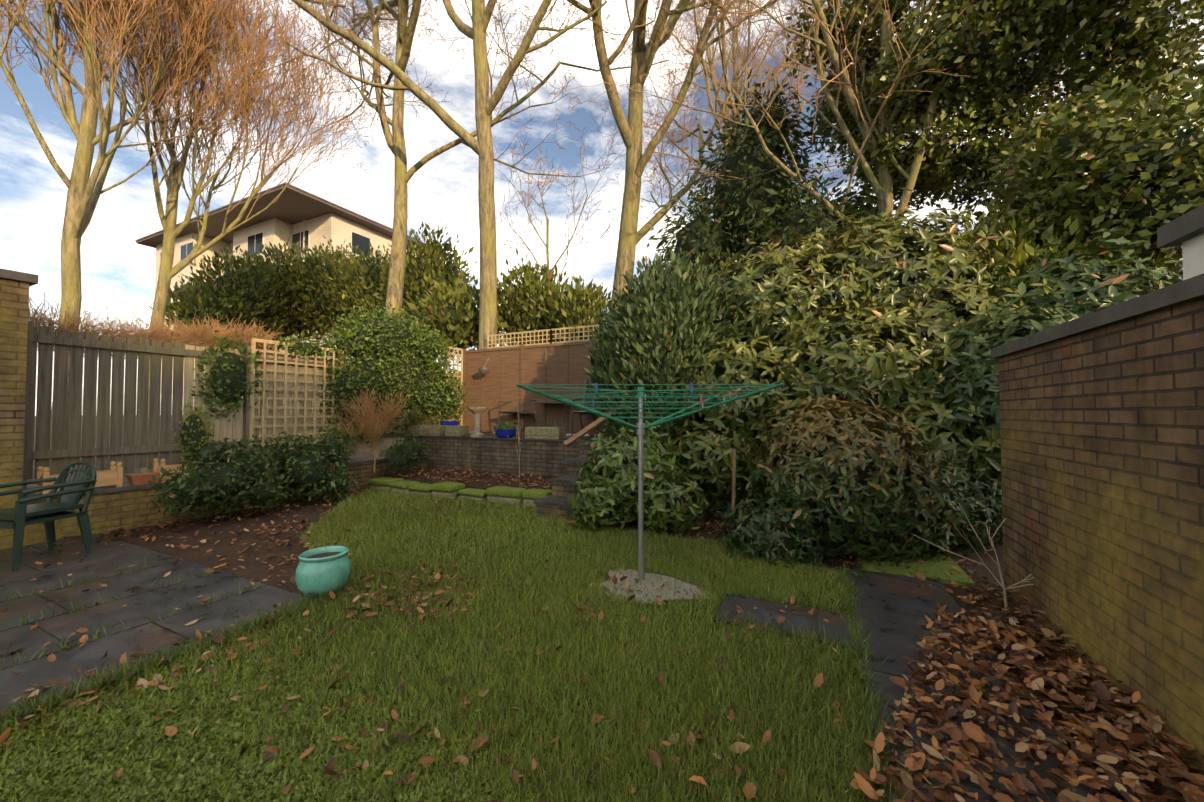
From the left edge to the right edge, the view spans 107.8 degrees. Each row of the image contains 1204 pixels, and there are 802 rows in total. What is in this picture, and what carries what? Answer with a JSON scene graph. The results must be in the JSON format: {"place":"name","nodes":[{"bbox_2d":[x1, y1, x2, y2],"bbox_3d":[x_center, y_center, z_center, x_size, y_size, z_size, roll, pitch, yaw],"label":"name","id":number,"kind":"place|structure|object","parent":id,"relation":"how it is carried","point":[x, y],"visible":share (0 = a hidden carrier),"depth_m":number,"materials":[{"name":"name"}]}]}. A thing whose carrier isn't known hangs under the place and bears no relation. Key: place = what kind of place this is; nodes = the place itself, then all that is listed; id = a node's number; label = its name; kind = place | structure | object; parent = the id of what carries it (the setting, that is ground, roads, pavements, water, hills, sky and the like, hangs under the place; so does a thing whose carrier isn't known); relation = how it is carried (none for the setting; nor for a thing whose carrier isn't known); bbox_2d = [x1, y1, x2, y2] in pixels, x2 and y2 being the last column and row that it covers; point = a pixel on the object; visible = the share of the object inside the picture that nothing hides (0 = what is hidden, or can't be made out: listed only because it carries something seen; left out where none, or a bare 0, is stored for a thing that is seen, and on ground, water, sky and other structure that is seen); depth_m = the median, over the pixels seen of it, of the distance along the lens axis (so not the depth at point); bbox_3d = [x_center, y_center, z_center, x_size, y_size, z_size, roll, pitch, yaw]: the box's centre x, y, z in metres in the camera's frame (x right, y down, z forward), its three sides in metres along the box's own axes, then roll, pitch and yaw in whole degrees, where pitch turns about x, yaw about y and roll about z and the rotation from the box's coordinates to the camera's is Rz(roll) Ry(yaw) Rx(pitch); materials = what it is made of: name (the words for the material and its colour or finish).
{"place":"outdoors","nodes":[
{"label":"outdoors","id":0,"kind":"place"},
{"bbox_2d":[0,534,317,726],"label":"patio","id":1,"kind":"structure","parent":0,"point":[102,559],"depth_m":3.25,"materials":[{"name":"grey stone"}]},
{"bbox_2d":[0,461,96,571],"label":"stacked plastic chairs","id":2,"kind":"object","parent":1,"relation":"on","point":[19,516],"visible":1,"depth_m":4.37,"materials":[{"name":"green plastic"}]},
{"bbox_2d":[0,487,889,801],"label":"lawn","id":3,"kind":"structure","parent":0,"point":[634,764],"depth_m":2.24,"materials":[{"name":"green plant"}]},
{"bbox_2d":[0,645,562,801],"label":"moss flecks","id":4,"kind":"object","parent":3,"relation":"on","point":[172,777],"visible":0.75,"depth_m":1.86,"materials":[{"name":"green plant"}]},
{"bbox_2d":[515,383,783,579],"bbox_3d":[0.339,0.720,3.832,1.812,1.690,1.812,0,-1,2],"label":"rotary dryer","id":5,"kind":"object","parent":3,"relation":"on","point":[640,427],"visible":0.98,"depth_m":3.65,"materials":[{"name":"green plastic"}]},
{"bbox_2d":[593,382,736,407],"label":"clothes pegs","id":6,"kind":"object","parent":5,"relation":"on","point":[691,389],"visible":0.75,"depth_m":3.15,"materials":[{"name":"blue"}]},
{"bbox_2d":[599,568,715,603],"bbox_3d":[0.421,1.540,3.620,1.034,0.001,0.651,-1,-2,26],"label":"concrete base","id":7,"kind":"object","parent":3,"relation":"on","point":[652,590],"visible":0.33,"depth_m":3.62,"materials":[{"name":"grey concrete"}]},
{"bbox_2d":[0,0,1203,415],"label":"sky","id":8,"kind":"structure","parent":0,"point":[116,270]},
{"bbox_2d":[27,415,1193,801],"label":"ground","id":9,"kind":"structure","parent":0,"point":[257,567],"depth_m":4.69,"materials":[{"name":"soil"}]},
{"bbox_2d":[0,268,37,549],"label":"brick pillar","id":10,"kind":"structure","parent":9,"relation":"on","point":[14,294],"depth_m":4.68,"materials":[{"name":"brick"}]},
{"bbox_2d":[0,0,283,471],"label":"bare tree trunk","id":11,"kind":"object","parent":9,"relation":"on","point":[83,194],"visible":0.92,"depth_m":8.07,"materials":[{"name":"brown plant"}]},
{"bbox_2d":[34,0,368,472],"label":"bare tree trunk","id":12,"kind":"object","parent":9,"relation":"on","point":[174,180],"visible":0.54,"depth_m":10.20,"materials":[{"name":"brown plant"}]},
{"bbox_2d":[136,433,292,519],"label":"shrub","id":13,"kind":"object","parent":9,"relation":"on","point":[215,477],"visible":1,"depth_m":5.76,"materials":[{"name":"green plant"}]},
{"bbox_2d":[23,456,414,545],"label":"wall","id":14,"kind":"structure","parent":9,"relation":"on","point":[125,506],"depth_m":5.48,"materials":[{"name":"brick"}]},
{"bbox_2d":[35,461,122,493],"bbox_3d":[-6.185,0.901,5.213,0.252,0.310,0.632,-1,-2,26],"label":"wooden planter","id":15,"kind":"object","parent":14,"relation":"on","point":[113,476],"visible":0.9,"depth_m":5.32,"materials":[{"name":"wood"}]},
{"bbox_2d":[125,472,165,484],"bbox_3d":[-5.925,1.007,5.729,0.176,0.125,0.376,-1,-2,26],"label":"terracotta trough","id":16,"kind":"object","parent":14,"relation":"on","point":[139,478],"visible":0.63,"depth_m":5.63,"materials":[{"name":"ceramic"}]},
{"bbox_2d":[153,458,196,482],"bbox_3d":[-5.778,0.923,6.060,0.252,0.310,0.552,-1,-2,26],"label":"wooden planter","id":17,"kind":"object","parent":14,"relation":"on","point":[156,467],"visible":0.38,"depth_m":5.86,"materials":[{"name":"wood"}]},
{"bbox_2d":[172,399,214,463],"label":"climbing shrub","id":18,"kind":"object","parent":17,"relation":"in","point":[193,427],"visible":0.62,"depth_m":6.22,"materials":[{"name":"green plant"}]},
{"bbox_2d":[22,321,460,487],"bbox_3d":[-5.042,0.148,8.014,0.110,1.950,6.933,-1,-2,26],"label":"fence","id":19,"kind":"object","parent":14,"relation":"on","point":[180,362],"visible":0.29,"depth_m":5.74,"materials":[{"name":"wood"}]},
{"bbox_2d":[28,292,291,360],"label":"hedge twigs","id":20,"kind":"object","parent":19,"relation":"on","point":[193,336],"visible":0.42,"depth_m":6.13,"materials":[{"name":"brown plant"}]},
{"bbox_2d":[191,300,467,453],"bbox_3d":[-4.673,-0.556,8.783,1.254,3.245,5.553,-1,-2,26],"label":"ivy foliage","id":21,"kind":"object","parent":19,"relation":"on","point":[391,357],"visible":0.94,"depth_m":8.64,"materials":[{"name":"green plant"}]},
{"bbox_2d":[249,338,462,446],"bbox_3d":[-4.520,-0.298,8.977,0.028,2.150,4.624,-1,-2,26],"label":"trellis","id":22,"kind":"object","parent":19,"relation":"attached to","point":[274,398],"visible":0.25,"depth_m":7.46,"materials":[{"name":"brown wood"}]},
{"bbox_2d":[135,182,446,396],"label":"house","id":23,"kind":"structure","parent":9,"relation":"on","point":[293,214],"depth_m":31.72,"materials":[{"name":"painted render"},{"name":"roof covering"},{"name":"glass"}]},
{"bbox_2d":[259,425,360,506],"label":"shrub","id":24,"kind":"object","parent":9,"relation":"on","point":[307,470],"visible":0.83,"depth_m":6.95,"materials":[{"name":"green plant"}]},
{"bbox_2d":[295,546,351,597],"bbox_3d":[-2.219,1.366,3.504,0.384,0.322,0.384,-1,-2,26],"label":"glazed pot","id":25,"kind":"object","parent":9,"relation":"on","point":[319,570],"visible":0.94,"depth_m":3.38,"materials":[{"name":"teal ceramic"}]},
{"bbox_2d":[322,384,413,471],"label":"bare shrub twigs","id":26,"kind":"object","parent":9,"relation":"on","point":[377,419],"visible":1,"depth_m":7.98,"materials":[{"name":"brown plant"}]},
{"bbox_2d":[149,218,610,364],"bbox_3d":[-8.349,-4.286,16.584,19.276,6.820,7.868,-1,-2,26],"label":"hedge","id":27,"kind":"object","parent":9,"relation":"on","point":[310,293],"visible":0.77,"depth_m":16.24,"materials":[{"name":"green plant"}]},
{"bbox_2d":[242,0,635,431],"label":"bare tree trunk","id":28,"kind":"object","parent":9,"relation":"on","point":[481,146],"visible":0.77,"depth_m":10.61,"materials":[{"name":"beige plant"}]},
{"bbox_2d":[367,477,551,507],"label":"edging stones","id":29,"kind":"object","parent":9,"relation":"on","point":[513,495],"visible":0.85,"depth_m":7.23,"materials":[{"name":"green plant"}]},
{"bbox_2d":[370,467,554,489],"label":"bed soil","id":30,"kind":"structure","parent":9,"relation":"on","point":[484,485],"depth_m":8.03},
{"bbox_2d":[383,434,432,472],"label":"shrub","id":31,"kind":"object","parent":30,"relation":"on","point":[405,453],"visible":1,"depth_m":8.31,"materials":[{"name":"green plant"}]},
{"bbox_2d":[515,421,523,477],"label":"stems","id":32,"kind":"object","parent":30,"relation":"on","point":[519,450],"visible":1,"depth_m":7.91,"materials":[{"name":"beige plant"}]},
{"bbox_2d":[271,0,714,457],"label":"bare tree trunk","id":33,"kind":"object","parent":9,"relation":"on","point":[396,140],"visible":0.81,"depth_m":12.48,"materials":[{"name":"beige plant"}]},
{"bbox_2d":[404,432,608,476],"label":"terrace wall","id":34,"kind":"structure","parent":9,"relation":"on","point":[538,457],"depth_m":8.45,"materials":[{"name":"brick"}]},
{"bbox_2d":[405,425,428,435],"bbox_3d":[-4.054,0.634,9.612,0.500,0.220,0.260,-1,-2,29],"label":"stone trough","id":35,"kind":"object","parent":34,"relation":"on","point":[419,430],"visible":0.81,"depth_m":9.47,"materials":[{"name":"stone"}]},
{"bbox_2d":[429,425,447,435],"bbox_3d":[-3.475,0.627,9.333,0.300,0.220,0.260,-1,-2,26],"label":"stone trough","id":36,"kind":"object","parent":34,"relation":"on","point":[436,430],"visible":0.83,"depth_m":9.22,"materials":[{"name":"stone"}]},
{"bbox_2d":[440,421,458,425],"bbox_3d":[-3.380,0.597,9.721,0.399,0.300,0.393,-1,-2,26],"label":"blue pot","id":37,"kind":"object","parent":34,"relation":"on","point":[448,423],"visible":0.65,"depth_m":9.56,"materials":[{"name":"ceramic"}]},
{"bbox_2d":[445,425,468,436],"bbox_3d":[-3.007,0.621,9.108,0.400,0.220,0.260,-1,-2,23],"label":"stone trough","id":38,"kind":"object","parent":34,"relation":"on","point":[456,430],"visible":1,"depth_m":9.00,"materials":[{"name":"stone"}]},
{"bbox_2d":[467,407,487,436],"bbox_3d":[-2.531,0.426,8.928,0.420,0.600,0.420,-1,-2,26],"label":"bird bath","id":39,"kind":"object","parent":34,"relation":"on","point":[477,412],"visible":1,"depth_m":8.86,"materials":[{"name":"beige stone"}]},
{"bbox_2d":[494,429,516,437],"bbox_3d":[-1.907,0.640,8.678,0.441,0.160,0.434,-1,-2,26],"label":"blue pot","id":40,"kind":"object","parent":34,"relation":"on","point":[504,433],"visible":0.92,"depth_m":8.51,"materials":[{"name":"ceramic"}]},
{"bbox_2d":[492,421,516,430],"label":"potted plant","id":41,"kind":"object","parent":40,"relation":"on","point":[500,425],"visible":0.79,"depth_m":8.55,"materials":[{"name":"green plant"}]},
{"bbox_2d":[497,400,535,432],"bbox_3d":[-1.892,0.108,10.273,0.712,1.318,0.880,-1,-2,38],"label":"garden chair","id":42,"kind":"object","parent":34,"relation":"on","point":[514,412],"visible":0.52,"depth_m":10.06,"materials":[{"name":"grey"}]},
{"bbox_2d":[463,338,608,434],"bbox_3d":[2.224,-0.343,8.397,12.825,2.110,0.090,-1,-2,26],"label":"fence","id":43,"kind":"object","parent":34,"relation":"on","point":[546,364],"visible":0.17,"depth_m":10.30,"materials":[{"name":"brown wood"}]},
{"bbox_2d":[478,358,488,373],"bbox_3d":[-2.867,-0.853,10.631,0.264,0.396,0.293,0,-2,-14],"label":"hanging basket","id":44,"kind":"object","parent":43,"relation":"attached to","point":[483,370],"visible":1,"depth_m":10.53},
{"bbox_2d":[487,324,598,348],"bbox_3d":[-1.445,-1.474,10.183,3.068,0.344,0.028,-1,-2,26],"label":"trellis","id":45,"kind":"object","parent":43,"relation":"attached to","point":[542,335],"visible":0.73,"depth_m":10.16,"materials":[{"name":"brown wood"}]},
{"bbox_2d":[525,427,563,439],"bbox_3d":[-1.072,0.597,8.178,0.700,0.220,0.260,-1,-2,20],"label":"stone trough","id":46,"kind":"object","parent":34,"relation":"on","point":[553,433],"visible":1,"depth_m":8.05,"materials":[{"name":"stone"}]},
{"bbox_2d":[531,402,566,435],"bbox_3d":[-1.019,0.392,9.733,0.924,0.720,0.624,-1,-2,26],"label":"garden table","id":47,"kind":"object","parent":34,"relation":"on","point":[532,403],"visible":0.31,"depth_m":9.64,"materials":[{"name":"grey metal"}]},
{"bbox_2d":[571,377,604,435],"bbox_3d":[-0.160,0.079,9.128,0.712,1.318,0.880,0,-2,18],"label":"garden chair","id":48,"kind":"object","parent":34,"relation":"on","point":[582,412],"visible":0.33,"depth_m":9.29,"materials":[{"name":"grey metal"}]},
{"bbox_2d":[494,125,624,289],"bbox_3d":[-1.432,-3.400,14.908,5.291,10.917,4.195,0,-1,7],"label":"tree","id":49,"kind":"object","parent":9,"relation":"on","point":[547,237],"visible":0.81,"depth_m":14.74,"materials":[{"name":"brown plant"}]},
{"bbox_2d":[533,441,610,519],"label":"steps","id":50,"kind":"structure","parent":9,"relation":"on","point":[556,502],"depth_m":6.38,"materials":[{"name":"stone"}]},
{"bbox_2d":[563,404,625,447],"bbox_3d":[-0.103,0.364,6.908,1.103,0.706,0.100,1,-2,-28],"label":"timber rail","id":51,"kind":"object","parent":50,"relation":"on","point":[583,432],"visible":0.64,"depth_m":6.80,"materials":[{"name":"brown wood"}]},
{"bbox_2d":[0,430,1203,801],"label":"fallen leaves","id":52,"kind":"object","parent":9,"relation":"on","point":[966,752],"visible":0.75,"depth_m":2.05,"materials":[{"name":"brown plant"}]},
{"bbox_2d":[565,420,709,533],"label":"bush","id":53,"kind":"object","parent":9,"relation":"on","point":[608,497],"visible":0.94,"depth_m":5.22,"materials":[{"name":"green plant"}]},
{"bbox_2d":[496,0,809,323],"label":"bare tree trunk","id":54,"kind":"object","parent":9,"relation":"on","point":[631,134],"visible":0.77,"depth_m":12.05,"materials":[{"name":"brown plant"}]},
{"bbox_2d":[578,239,749,461],"bbox_3d":[1.038,-0.566,7.590,2.968,4.651,2.714,-1,-2,26],"label":"bush","id":55,"kind":"object","parent":9,"relation":"on","point":[654,333],"visible":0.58,"depth_m":6.91,"materials":[{"name":"green plant"}]},
{"bbox_2d":[590,0,857,231],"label":"twigs","id":56,"kind":"object","parent":9,"relation":"on","point":[711,72],"visible":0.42,"depth_m":17.96,"materials":[{"name":"brown plant"}]},
{"bbox_2d":[731,449,735,538],"bbox_3d":[1.467,1.068,4.893,0.063,1.051,0.040,-1,-2,26],"label":"garden stake","id":57,"kind":"object","parent":9,"relation":"on","point":[734,478],"visible":0.65,"depth_m":4.88,"materials":[{"name":"brown wood"}]},
{"bbox_2d":[648,68,884,285],"bbox_3d":[4.113,-5.147,11.633,5.912,7.146,4.842,-1,-2,26],"label":"bush","id":58,"kind":"object","parent":9,"relation":"on","point":[742,211],"visible":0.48,"depth_m":11.05,"materials":[{"name":"green plant"}]},
{"bbox_2d":[742,385,963,579],"bbox_3d":[2.603,0.759,4.709,2.084,1.798,2.026,-1,-2,26],"label":"pieris","id":59,"kind":"object","parent":9,"relation":"on","point":[849,487],"depth_m":4.20,"materials":[{"name":"green plant"}]},
{"bbox_2d":[711,458,1002,569],"bbox_3d":[2.848,1.130,4.639,3.297,1.050,1.410,0,-2,-13],"label":"bush","id":60,"kind":"object","parent":9,"relation":"on","point":[766,535],"visible":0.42,"depth_m":4.36,"materials":[{"name":"green plant"}]},
{"bbox_2d":[660,186,1068,526],"bbox_3d":[3.978,-0.829,7.087,5.561,5.049,5.011,-1,-2,26],"label":"bush","id":61,"kind":"object","parent":9,"relation":"on","point":[849,321],"visible":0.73,"depth_m":6.01,"materials":[{"name":"green plant"}]},
{"bbox_2d":[569,0,1203,284],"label":"evergreen tree","id":62,"kind":"object","parent":9,"relation":"on","point":[1101,147],"depth_m":7.95,"materials":[{"name":"green plant"}]},
{"bbox_2d":[857,547,975,586],"bbox_3d":[2.918,1.567,4.190,0.820,0.055,0.760,-1,-2,26],"label":"grass patch","id":63,"kind":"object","parent":9,"relation":"on","point":[931,567],"visible":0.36,"depth_m":4.02,"materials":[{"name":"green plant"}]},
{"bbox_2d":[913,503,1033,609],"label":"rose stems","id":64,"kind":"object","parent":9,"relation":"on","point":[1002,585],"visible":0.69,"depth_m":3.20,"materials":[{"name":"beige plant"}]},
{"bbox_2d":[915,219,1182,484],"bbox_3d":[5.631,-0.406,5.585,3.982,3.638,2.659,1,-2,-23],"label":"shrub foliage","id":65,"kind":"object","parent":9,"relation":"on","point":[1094,288],"visible":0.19,"depth_m":5.06,"materials":[{"name":"green plant"}]},
{"bbox_2d":[921,202,1179,295],"bbox_3d":[6.999,-1.522,7.858,4.386,3.972,4.020,-1,-2,26],"label":"bush","id":66,"kind":"object","parent":9,"relation":"on","point":[1024,248],"visible":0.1,"depth_m":6.69,"materials":[{"name":"green plant"}]},
{"bbox_2d":[991,273,1203,774],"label":"wall","id":67,"kind":"structure","parent":9,"relation":"on","point":[1102,438],"depth_m":2.22,"materials":[{"name":"brick"}]},
{"bbox_2d":[1157,204,1203,279],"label":"white outhouse","id":68,"kind":"structure","parent":9,"relation":"on","point":[1185,231],"depth_m":2.09,"materials":[{"name":"white paint"}]},
{"bbox_2d":[715,568,1097,801],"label":"path","id":69,"kind":"structure","parent":0,"point":[898,608],"depth_m":2.69,"materials":[{"name":"grey stone"}]},
{"bbox_2d":[0,558,923,801],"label":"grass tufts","id":70,"kind":"object","parent":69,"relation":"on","point":[49,700],"depth_m":2.63,"materials":[{"name":"green plant"}]}
]}

